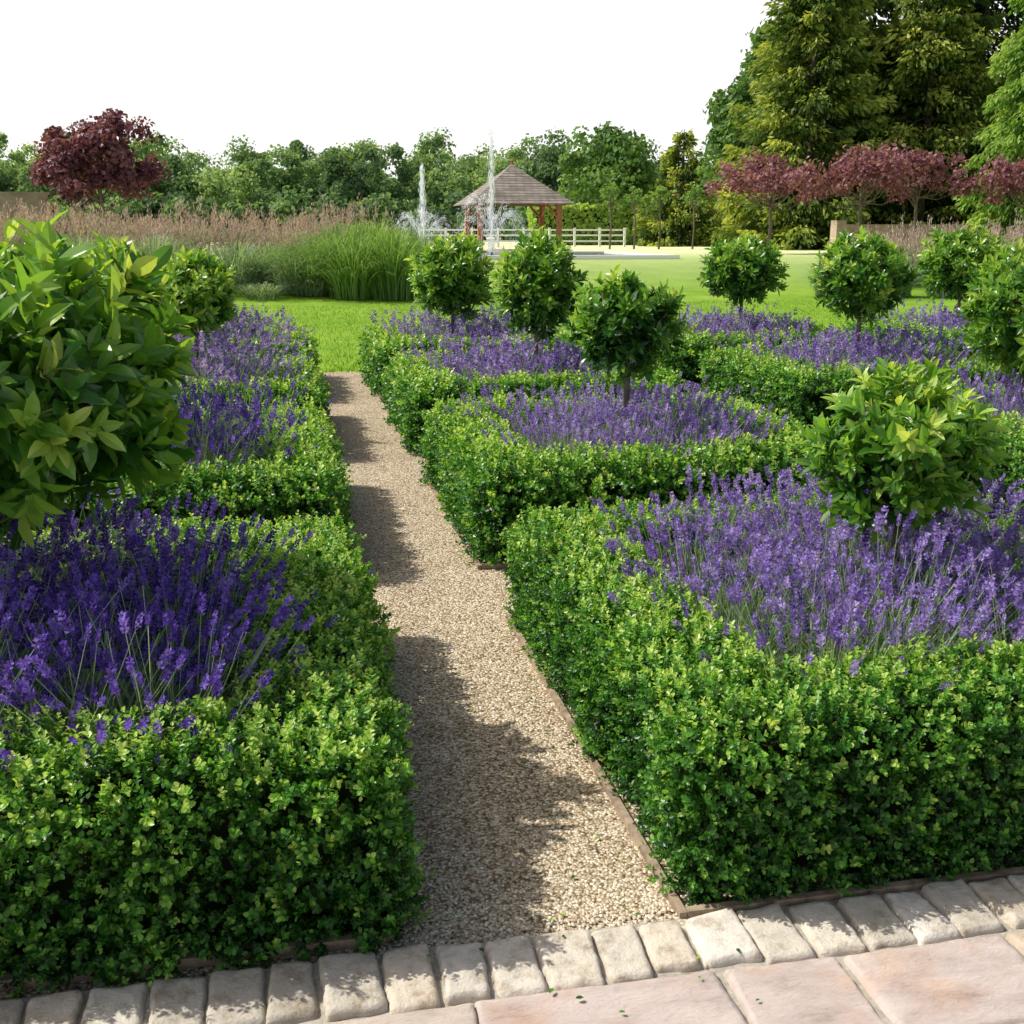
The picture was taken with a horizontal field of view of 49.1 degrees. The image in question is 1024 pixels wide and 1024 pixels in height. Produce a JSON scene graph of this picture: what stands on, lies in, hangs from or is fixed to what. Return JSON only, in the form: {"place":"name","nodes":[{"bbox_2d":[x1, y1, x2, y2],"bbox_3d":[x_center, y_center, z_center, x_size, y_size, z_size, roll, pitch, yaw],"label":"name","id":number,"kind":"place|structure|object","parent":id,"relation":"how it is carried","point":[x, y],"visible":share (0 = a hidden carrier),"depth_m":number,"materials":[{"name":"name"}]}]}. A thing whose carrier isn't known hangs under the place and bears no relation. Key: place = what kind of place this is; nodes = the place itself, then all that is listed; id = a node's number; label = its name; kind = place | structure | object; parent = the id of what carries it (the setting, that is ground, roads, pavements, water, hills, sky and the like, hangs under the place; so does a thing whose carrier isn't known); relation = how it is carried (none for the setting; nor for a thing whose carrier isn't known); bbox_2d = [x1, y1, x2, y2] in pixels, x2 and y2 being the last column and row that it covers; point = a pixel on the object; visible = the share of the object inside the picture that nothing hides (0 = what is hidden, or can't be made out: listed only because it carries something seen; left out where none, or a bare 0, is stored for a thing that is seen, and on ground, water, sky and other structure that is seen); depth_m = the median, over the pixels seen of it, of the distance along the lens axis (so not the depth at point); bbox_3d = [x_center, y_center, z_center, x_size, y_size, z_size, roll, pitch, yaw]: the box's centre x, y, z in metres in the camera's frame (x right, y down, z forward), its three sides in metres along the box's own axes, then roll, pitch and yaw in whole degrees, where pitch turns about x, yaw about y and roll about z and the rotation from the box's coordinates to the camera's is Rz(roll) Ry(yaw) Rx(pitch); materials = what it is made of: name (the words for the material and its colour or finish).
{"place":"outdoors","nodes":[
{"label":"outdoors","id":0,"kind":"place"},
{"bbox_2d":[0,207,91,250],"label":"ornamental grass","id":1,"kind":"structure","parent":0,"point":[2,236],"depth_m":30.39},
{"bbox_2d":[0,198,118,246],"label":"ornamental grass","id":2,"kind":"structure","parent":0,"point":[20,211],"depth_m":30.30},
{"bbox_2d":[16,194,151,250],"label":"ornamental grass","id":3,"kind":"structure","parent":0,"point":[78,225],"depth_m":31.38,"materials":[{"name":"plant"}]},
{"bbox_2d":[57,234,178,257],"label":"ornamental grass","id":4,"kind":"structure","parent":0,"point":[89,252],"depth_m":28.42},
{"bbox_2d":[64,233,173,256],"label":"ornamental grass","id":5,"kind":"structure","parent":0,"point":[79,240],"depth_m":28.80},
{"bbox_2d":[54,201,202,247],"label":"ornamental grass","id":6,"kind":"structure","parent":0,"point":[115,228],"depth_m":31.37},
{"bbox_2d":[86,213,256,254],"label":"ornamental grass","id":7,"kind":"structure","parent":0,"point":[171,231],"depth_m":30.99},
{"bbox_2d":[113,228,240,267],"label":"ornamental grass","id":8,"kind":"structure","parent":0,"point":[152,245],"depth_m":29.39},
{"bbox_2d":[121,198,249,256],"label":"ornamental grass","id":9,"kind":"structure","parent":0,"point":[202,226],"depth_m":31.42,"materials":[{"name":"plant"}]},
{"bbox_2d":[145,241,256,263],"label":"ornamental grass","id":10,"kind":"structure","parent":0,"point":[189,249],"depth_m":29.56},
{"bbox_2d":[178,238,288,291],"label":"ornamental grass","id":11,"kind":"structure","parent":0,"point":[245,274],"depth_m":29.30,"materials":[{"name":"plant"}]},
{"bbox_2d":[175,202,307,259],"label":"ornamental grass","id":12,"kind":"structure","parent":0,"point":[232,230],"depth_m":32.05,"materials":[{"name":"plant"}]},
{"bbox_2d":[209,243,319,288],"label":"ornamental grass","id":13,"kind":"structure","parent":0,"point":[265,275],"depth_m":29.90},
{"bbox_2d":[219,248,336,294],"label":"ornamental grass","id":14,"kind":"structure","parent":0,"point":[283,279],"depth_m":28.99,"materials":[{"name":"plant"}]},
{"bbox_2d":[237,281,319,299],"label":"ornamental grass","id":15,"kind":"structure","parent":0,"point":[263,292],"depth_m":28.20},
{"bbox_2d":[200,202,387,258],"bbox_3d":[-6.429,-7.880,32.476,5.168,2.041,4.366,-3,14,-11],"label":"ornamental grass","id":16,"kind":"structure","parent":0,"point":[274,229],"depth_m":31.77,"materials":[{"name":"plant"}]},
{"bbox_2d":[259,276,333,296],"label":"ornamental grass","id":17,"kind":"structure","parent":0,"point":[309,291],"depth_m":28.88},
{"bbox_2d":[283,192,396,239],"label":"ornamental grass","id":18,"kind":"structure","parent":0,"point":[348,213],"depth_m":32.96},
{"bbox_2d":[261,211,475,266],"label":"ornamental grass","id":19,"kind":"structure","parent":0,"point":[369,230],"depth_m":29.23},
{"bbox_2d":[366,228,494,294],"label":"ornamental grass","id":20,"kind":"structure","parent":0,"point":[423,241],"depth_m":29.26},
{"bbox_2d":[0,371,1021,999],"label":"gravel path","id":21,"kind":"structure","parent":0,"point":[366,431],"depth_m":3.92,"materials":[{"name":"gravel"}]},
{"bbox_2d":[0,210,197,552],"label":"bay tree","id":22,"kind":"object","parent":21,"relation":"on","point":[91,362],"visible":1,"depth_m":3.19,"materials":[{"name":"green plant"}]},
{"bbox_2d":[68,230,175,339],"bbox_3d":[-2.188,-0.674,6.184,0.713,1.708,0.773,-3,14,-11],"label":"bay tree","id":23,"kind":"object","parent":21,"relation":"on","point":[101,242],"visible":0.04,"depth_m":6.01,"materials":[{"name":"green plant"}]},
{"bbox_2d":[0,481,343,784],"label":"lavender plants","id":24,"kind":"object","parent":21,"relation":"on","point":[152,651],"visible":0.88,"depth_m":3.22,"materials":[{"name":"plant"}]},
{"bbox_2d":[16,395,357,567],"bbox_3d":[-2.155,-0.160,6.431,2.432,0.724,2.423,-3,14,-11],"label":"box hedge","id":25,"kind":"object","parent":21,"relation":"on","point":[310,481],"visible":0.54,"depth_m":5.59,"materials":[{"name":"green plant"}]},
{"bbox_2d":[160,245,238,375],"bbox_3d":[-2.630,-1.388,9.263,0.776,1.599,0.805,-3,14,-11],"label":"bay tree","id":26,"kind":"object","parent":21,"relation":"on","point":[200,291],"visible":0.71,"depth_m":9.02,"materials":[{"name":"green plant"}]},
{"bbox_2d":[65,355,337,497],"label":"lavender plants","id":27,"kind":"object","parent":21,"relation":"on","point":[204,448],"visible":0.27,"depth_m":6.23,"materials":[{"name":"plant"}]},
{"bbox_2d":[172,254,241,309],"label":"bay tree","id":28,"kind":"object","parent":21,"relation":"on","point":[225,268],"visible":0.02,"depth_m":12.10,"materials":[{"name":"green plant"}]},
{"bbox_2d":[0,509,434,999],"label":"box hedge","id":29,"kind":"object","parent":21,"relation":"on","point":[104,873],"visible":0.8,"depth_m":2.64,"materials":[{"name":"green plant"}]},
{"bbox_2d":[165,318,312,405],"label":"lavender plants","id":30,"kind":"object","parent":21,"relation":"on","point":[203,363],"visible":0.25,"depth_m":9.03,"materials":[{"name":"plant"}]},
{"bbox_2d":[172,302,315,357],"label":"lavender plants","id":31,"kind":"object","parent":21,"relation":"on","point":[260,327],"visible":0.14,"depth_m":12.08,"materials":[{"name":"plant"}]},
{"bbox_2d":[166,350,339,447],"bbox_3d":[-2.749,-0.892,9.357,2.488,0.738,2.467,-3,14,-11],"label":"box hedge","id":32,"kind":"object","parent":21,"relation":"on","point":[313,381],"visible":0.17,"depth_m":8.58,"materials":[{"name":"green plant"}]},
{"bbox_2d":[193,322,322,372],"bbox_3d":[-3.348,-1.627,12.300,2.527,0.776,2.534,-3,14,-11],"label":"box hedge","id":33,"kind":"object","parent":21,"relation":"on","point":[309,346],"visible":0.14,"depth_m":11.77,"materials":[{"name":"green plant"}]},
{"bbox_2d":[381,624,400,657],"bbox_3d":[-0.496,0.537,4.482,0.091,0.184,0.148,1,14,4],"label":"weed sprout","id":34,"kind":"object","parent":21,"relation":"on","point":[393,650],"visible":0.33,"depth_m":4.47,"materials":[{"name":"green plant"}]},
{"bbox_2d":[404,230,497,333],"bbox_3d":[-0.682,-2.308,12.695,1.092,1.719,1.051,-3,14,-11],"label":"bay tree","id":35,"kind":"object","parent":21,"relation":"on","point":[452,271],"visible":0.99,"depth_m":12.37,"materials":[{"name":"green plant"}]},
{"bbox_2d":[363,302,561,352],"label":"lavender plants","id":36,"kind":"object","parent":21,"relation":"on","point":[472,327],"visible":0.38,"depth_m":12.58,"materials":[{"name":"plant"}]},
{"bbox_2d":[355,318,587,396],"bbox_3d":[-0.493,-1.779,12.854,2.546,0.768,2.506,-3,14,-11],"label":"box hedge","id":37,"kind":"object","parent":21,"relation":"on","point":[376,352],"visible":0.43,"depth_m":11.94,"materials":[{"name":"green plant"}]},
{"bbox_2d":[0,392,1023,990],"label":"timber edging","id":38,"kind":"object","parent":21,"relation":"on","point":[348,942],"visible":0.14,"depth_m":2.92,"materials":[{"name":"wood"}]},
{"bbox_2d":[400,324,632,399],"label":"lavender plants","id":39,"kind":"object","parent":21,"relation":"on","point":[529,361],"visible":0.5,"depth_m":9.64,"materials":[{"name":"plant"}]},
{"bbox_2d":[378,345,689,453],"bbox_3d":[0.116,-1.042,9.904,2.514,0.725,2.486,-3,14,-11],"label":"box hedge","id":40,"kind":"object","parent":21,"relation":"on","point":[411,391],"visible":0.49,"depth_m":8.96,"materials":[{"name":"green plant"}]},
{"bbox_2d":[488,226,589,374],"bbox_3d":[0.232,-1.604,9.806,0.842,1.754,0.863,10,17,34],"label":"bay tree","id":41,"kind":"object","parent":21,"relation":"on","point":[532,272],"visible":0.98,"depth_m":9.52,"materials":[{"name":"green plant"}]},
{"bbox_2d":[389,601,758,1012],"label":"fallen leaves","id":42,"kind":"object","parent":21,"relation":"on","point":[551,919],"visible":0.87,"depth_m":2.85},
{"bbox_2d":[444,370,791,480],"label":"lavender plants","id":43,"kind":"object","parent":21,"relation":"on","point":[613,428],"visible":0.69,"depth_m":6.67,"materials":[{"name":"plant"}]},
{"bbox_2d":[413,389,837,565],"bbox_3d":[0.713,-0.291,6.980,2.440,0.718,2.448,-3,14,-11],"label":"box hedge","id":44,"kind":"object","parent":21,"relation":"on","point":[487,490],"visible":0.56,"depth_m":6.00,"materials":[{"name":"green plant"}]},
{"bbox_2d":[561,264,697,434],"bbox_3d":[0.683,-0.752,6.897,0.769,1.514,0.836,-3,14,-11],"label":"bay tree","id":45,"kind":"object","parent":21,"relation":"on","point":[616,325],"visible":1,"depth_m":6.66,"materials":[{"name":"green plant"}]},
{"bbox_2d":[697,232,790,326],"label":"bay tree","id":46,"kind":"object","parent":21,"relation":"on","point":[733,268],"visible":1,"depth_m":13.00,"materials":[{"name":"green plant"}]},
{"bbox_2d":[675,300,816,351],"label":"lavender plants","id":47,"kind":"object","parent":21,"relation":"on","point":[714,326],"visible":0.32,"depth_m":13.10,"materials":[{"name":"plant"}]},
{"bbox_2d":[648,315,861,388],"bbox_3d":[2.619,-1.935,13.452,2.516,0.763,2.532,-3,14,-11],"label":"box hedge","id":48,"kind":"object","parent":21,"relation":"on","point":[686,362],"visible":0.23,"depth_m":12.35,"materials":[{"name":"green plant"}]},
{"bbox_2d":[498,483,1023,906],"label":"box hedge","id":49,"kind":"object","parent":21,"relation":"on","point":[740,789],"visible":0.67,"depth_m":2.97,"materials":[{"name":"green plant"}]},
{"bbox_2d":[591,456,1023,751],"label":"lavender plants","id":50,"kind":"object","parent":21,"relation":"on","point":[849,599],"visible":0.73,"depth_m":3.75,"materials":[{"name":"plant"}]},
{"bbox_2d":[717,312,985,388],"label":"lavender plants","id":51,"kind":"object","parent":21,"relation":"on","point":[865,346],"visible":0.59,"depth_m":10.23,"materials":[{"name":"plant"}]},
{"bbox_2d":[696,337,1022,430],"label":"box hedge","id":52,"kind":"object","parent":21,"relation":"on","point":[779,388],"visible":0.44,"depth_m":9.70,"materials":[{"name":"green plant"}]},
{"bbox_2d":[808,225,922,358],"bbox_3d":[3.237,-1.757,10.405,1.024,1.761,1.058,-3,14,-11],"label":"bay tree","id":53,"kind":"object","parent":21,"relation":"on","point":[841,275],"visible":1,"depth_m":10.09,"materials":[{"name":"green plant"}]},
{"bbox_2d":[794,353,1012,639],"bbox_3d":[1.387,0.076,4.020,0.703,1.303,0.693,-12,18,-39],"label":"bay tree","id":54,"kind":"object","parent":21,"relation":"on","point":[921,440],"visible":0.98,"depth_m":3.80,"materials":[{"name":"green plant"}]},
{"bbox_2d":[840,312,1016,356],"bbox_3d":[5.658,-2.058,14.037,2.520,0.814,2.517,-3,14,-11],"label":"box hedge","id":55,"kind":"object","parent":21,"relation":"on","point":[899,324],"visible":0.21,"depth_m":13.53,"materials":[{"name":"green plant"}]},
{"bbox_2d":[862,297,1008,345],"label":"lavender plants","id":56,"kind":"object","parent":21,"relation":"on","point":[946,319],"visible":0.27,"depth_m":13.87,"materials":[{"name":"plant"}]},
{"bbox_2d":[861,379,1023,513],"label":"box hedge","id":57,"kind":"object","parent":21,"relation":"on","point":[1014,471],"visible":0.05,"depth_m":6.62,"materials":[{"name":"green plant"}]},
{"bbox_2d":[915,226,1010,321],"bbox_3d":[5.557,-2.634,13.881,1.081,1.775,1.119,-3,14,-11],"label":"bay tree","id":58,"kind":"object","parent":21,"relation":"on","point":[957,253],"visible":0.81,"depth_m":13.64,"materials":[{"name":"green plant"}]},
{"bbox_2d":[903,356,1023,437],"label":"lavender plants","id":59,"kind":"object","parent":21,"relation":"on","point":[1012,399],"visible":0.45,"depth_m":7.58,"materials":[{"name":"plant"}]},
{"bbox_2d":[956,236,1023,416],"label":"bay tree","id":60,"kind":"object","parent":21,"relation":"on","point":[1005,288],"visible":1,"depth_m":7.55,"materials":[{"name":"green plant"}]},
{"bbox_2d":[0,0,1021,200],"label":"sky","id":61,"kind":"structure","parent":0,"point":[322,74],"materials":[{"name":"white"}]},
{"bbox_2d":[82,232,1022,372],"bbox_3d":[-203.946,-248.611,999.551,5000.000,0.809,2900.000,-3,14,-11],"label":"lawn","id":62,"kind":"structure","parent":0,"point":[685,269],"depth_m":27.45,"materials":[{"name":"plant"}]},
{"bbox_2d":[0,194,49,251],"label":"brick wall","id":63,"kind":"structure","parent":62,"relation":"on","point":[33,200],"depth_m":44.48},
{"bbox_2d":[27,108,171,232],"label":"purple plum tree","id":64,"kind":"object","parent":62,"relation":"on","point":[73,171],"visible":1,"depth_m":42.30,"materials":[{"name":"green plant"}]},
{"bbox_2d":[216,234,361,294],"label":"ornamental grass","id":65,"kind":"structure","parent":62,"relation":"on","point":[295,259],"depth_m":28.84,"materials":[{"name":"plant"}]},
{"bbox_2d":[259,218,390,264],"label":"ornamental grass","id":66,"kind":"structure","parent":62,"relation":"on","point":[331,233],"depth_m":29.36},
{"bbox_2d":[270,222,418,299],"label":"ornamental grass","id":67,"kind":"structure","parent":62,"relation":"on","point":[346,286],"depth_m":28.09,"materials":[{"name":"plant"}]},
{"bbox_2d":[265,221,488,300],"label":"ornamental grass","id":68,"kind":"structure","parent":62,"relation":"on","point":[389,286],"depth_m":28.03,"materials":[{"name":"plant"}]},
{"bbox_2d":[0,125,799,241],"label":"distant woodland","id":69,"kind":"object","parent":62,"relation":"on","point":[259,181],"visible":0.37,"depth_m":111.13,"materials":[{"name":"green plant"}]},
{"bbox_2d":[453,159,574,251],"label":"gazebo","id":70,"kind":"object","parent":62,"relation":"on","point":[514,185],"visible":0.8,"depth_m":48.75,"materials":[{"name":"wood"}]},
{"bbox_2d":[418,228,625,246],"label":"white fence","id":71,"kind":"object","parent":62,"relation":"on","point":[574,240],"visible":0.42,"depth_m":68.90,"materials":[{"name":"white paint"}]},
{"bbox_2d":[21,884,1023,1023],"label":"terrace base","id":72,"kind":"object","parent":62,"relation":"on","point":[719,973],"depth_m":2.62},
{"bbox_2d":[0,875,1023,1023],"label":"sett edging","id":73,"kind":"object","parent":72,"relation":"on","point":[942,911],"visible":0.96,"depth_m":2.64,"materials":[{"name":"stone"}]},
{"bbox_2d":[478,251,679,259],"bbox_3d":[-0.859,-9.508,41.896,12.000,0.320,8.400,-3,14,-11],"label":"pond coping","id":74,"kind":"object","parent":62,"relation":"on","point":[633,255],"visible":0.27,"depth_m":38.76,"materials":[{"name":"white stone"}]},
{"bbox_2d":[526,202,658,244],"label":"clipped hedge","id":75,"kind":"object","parent":62,"relation":"on","point":[587,216],"visible":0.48,"depth_m":78.03,"materials":[{"name":"green plant"}]},
{"bbox_2d":[556,121,662,206],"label":"broadleaf tree","id":76,"kind":"object","parent":62,"relation":"on","point":[621,163],"visible":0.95,"depth_m":79.51,"materials":[{"name":"green plant"}]},
{"bbox_2d":[599,180,624,248],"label":"young tree","id":77,"kind":"object","parent":62,"relation":"on","point":[612,190],"visible":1,"depth_m":59.62,"materials":[{"name":"green plant"}]},
{"bbox_2d":[623,186,644,248],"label":"young tree","id":78,"kind":"object","parent":62,"relation":"on","point":[638,196],"visible":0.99,"depth_m":59.90,"materials":[{"name":"green plant"}]},
{"bbox_2d":[646,185,670,248],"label":"young tree","id":79,"kind":"object","parent":62,"relation":"on","point":[661,190],"visible":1,"depth_m":59.64,"materials":[{"name":"green plant"}]},
{"bbox_2d":[626,128,725,246],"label":"conifer tree","id":80,"kind":"object","parent":62,"relation":"on","point":[680,222],"visible":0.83,"depth_m":71.13,"materials":[{"name":"green plant"}]},
{"bbox_2d":[679,184,707,248],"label":"young tree","id":81,"kind":"object","parent":62,"relation":"on","point":[697,190],"visible":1,"depth_m":59.73,"materials":[{"name":"green plant"}]},
{"bbox_2d":[690,75,802,192],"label":"broadleaf tree","id":82,"kind":"object","parent":62,"relation":"on","point":[720,135],"visible":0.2,"depth_m":66.11,"materials":[{"name":"green plant"}]},
{"bbox_2d":[703,145,830,242],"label":"purple plum tree","id":83,"kind":"object","parent":62,"relation":"on","point":[805,176],"visible":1,"depth_m":46.15,"materials":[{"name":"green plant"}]},
{"bbox_2d":[733,16,858,125],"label":"broadleaf tree","id":84,"kind":"object","parent":62,"relation":"on","point":[756,40],"visible":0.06,"depth_m":69.21,"materials":[{"name":"green plant"}]},
{"bbox_2d":[709,0,897,249],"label":"conifer tree","id":85,"kind":"object","parent":62,"relation":"on","point":[786,75],"visible":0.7,"depth_m":57.43,"materials":[{"name":"green plant"}]},
{"bbox_2d":[720,0,948,241],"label":"conifer tree","id":86,"kind":"object","parent":62,"relation":"on","point":[885,6],"visible":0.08,"depth_m":60.39,"materials":[{"name":"green plant"}]},
{"bbox_2d":[796,141,930,243],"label":"purple plum tree","id":87,"kind":"object","parent":62,"relation":"on","point":[885,165],"visible":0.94,"depth_m":47.44,"materials":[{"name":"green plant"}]},
{"bbox_2d":[795,93,932,203],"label":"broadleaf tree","id":88,"kind":"object","parent":62,"relation":"on","point":[920,122],"visible":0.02,"depth_m":62.53,"materials":[{"name":"green plant"}]},
{"bbox_2d":[829,220,961,248],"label":"stone wall","id":89,"kind":"structure","parent":62,"relation":"on","point":[836,228],"depth_m":50.68,"materials":[{"name":"stone"}]},
{"bbox_2d":[817,0,1014,247],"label":"conifer tree","id":90,"kind":"object","parent":62,"relation":"on","point":[961,37],"visible":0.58,"depth_m":57.45,"materials":[{"name":"green plant"}]},
{"bbox_2d":[867,148,984,247],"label":"purple plum tree","id":91,"kind":"object","parent":62,"relation":"on","point":[935,162],"visible":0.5,"depth_m":49.21,"materials":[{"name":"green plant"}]},
{"bbox_2d":[872,0,1023,228],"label":"conifer tree","id":92,"kind":"object","parent":62,"relation":"on","point":[985,11],"visible":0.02,"depth_m":61.09,"materials":[{"name":"green plant"}]},
{"bbox_2d":[952,0,1023,243],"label":"weeping cypress","id":93,"kind":"object","parent":62,"relation":"on","point":[1008,104],"visible":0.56,"depth_m":52.84,"materials":[{"name":"green plant"}]},
{"bbox_2d":[965,154,1023,237],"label":"purple plum tree","id":94,"kind":"object","parent":62,"relation":"on","point":[1013,179],"visible":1,"depth_m":48.45,"materials":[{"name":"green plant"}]},
{"bbox_2d":[482,253,629,255],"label":"pond","id":95,"kind":"structure","parent":0,"point":[579,254],"depth_m":42.95,"materials":[{"name":"grey liquid"}]},
{"bbox_2d":[393,165,454,243],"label":"water fountain","id":96,"kind":"object","parent":95,"relation":"on","point":[422,215],"visible":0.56,"depth_m":41.44,"materials":[{"name":"white liquid"}]},
{"bbox_2d":[452,128,530,254],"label":"water fountain","id":97,"kind":"object","parent":95,"relation":"on","point":[489,212],"visible":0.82,"depth_m":41.38,"materials":[{"name":"white liquid"}]},
{"bbox_2d":[323,931,1023,1023],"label":"sandstone paving","id":98,"kind":"structure","parent":0,"point":[979,980],"depth_m":2.52,"materials":[{"name":"stone"}]},
{"bbox_2d":[829,211,925,270],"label":"ornamental grass","id":99,"kind":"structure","parent":0,"point":[896,242],"depth_m":32.89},
{"bbox_2d":[901,262,923,297],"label":"ornamental grass","id":100,"kind":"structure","parent":0,"point":[910,287],"depth_m":29.93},
{"bbox_2d":[882,214,954,284],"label":"ornamental grass","id":101,"kind":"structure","parent":0,"point":[913,253],"depth_m":33.11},
{"bbox_2d":[911,256,956,298],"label":"ornamental grass","id":102,"kind":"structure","parent":0,"point":[940,296],"depth_m":29.39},
{"bbox_2d":[907,209,1023,268],"bbox_3d":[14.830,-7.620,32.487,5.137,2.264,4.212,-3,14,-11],"label":"ornamental grass","id":103,"kind":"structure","parent":0,"point":[1012,236],"depth_m":32.55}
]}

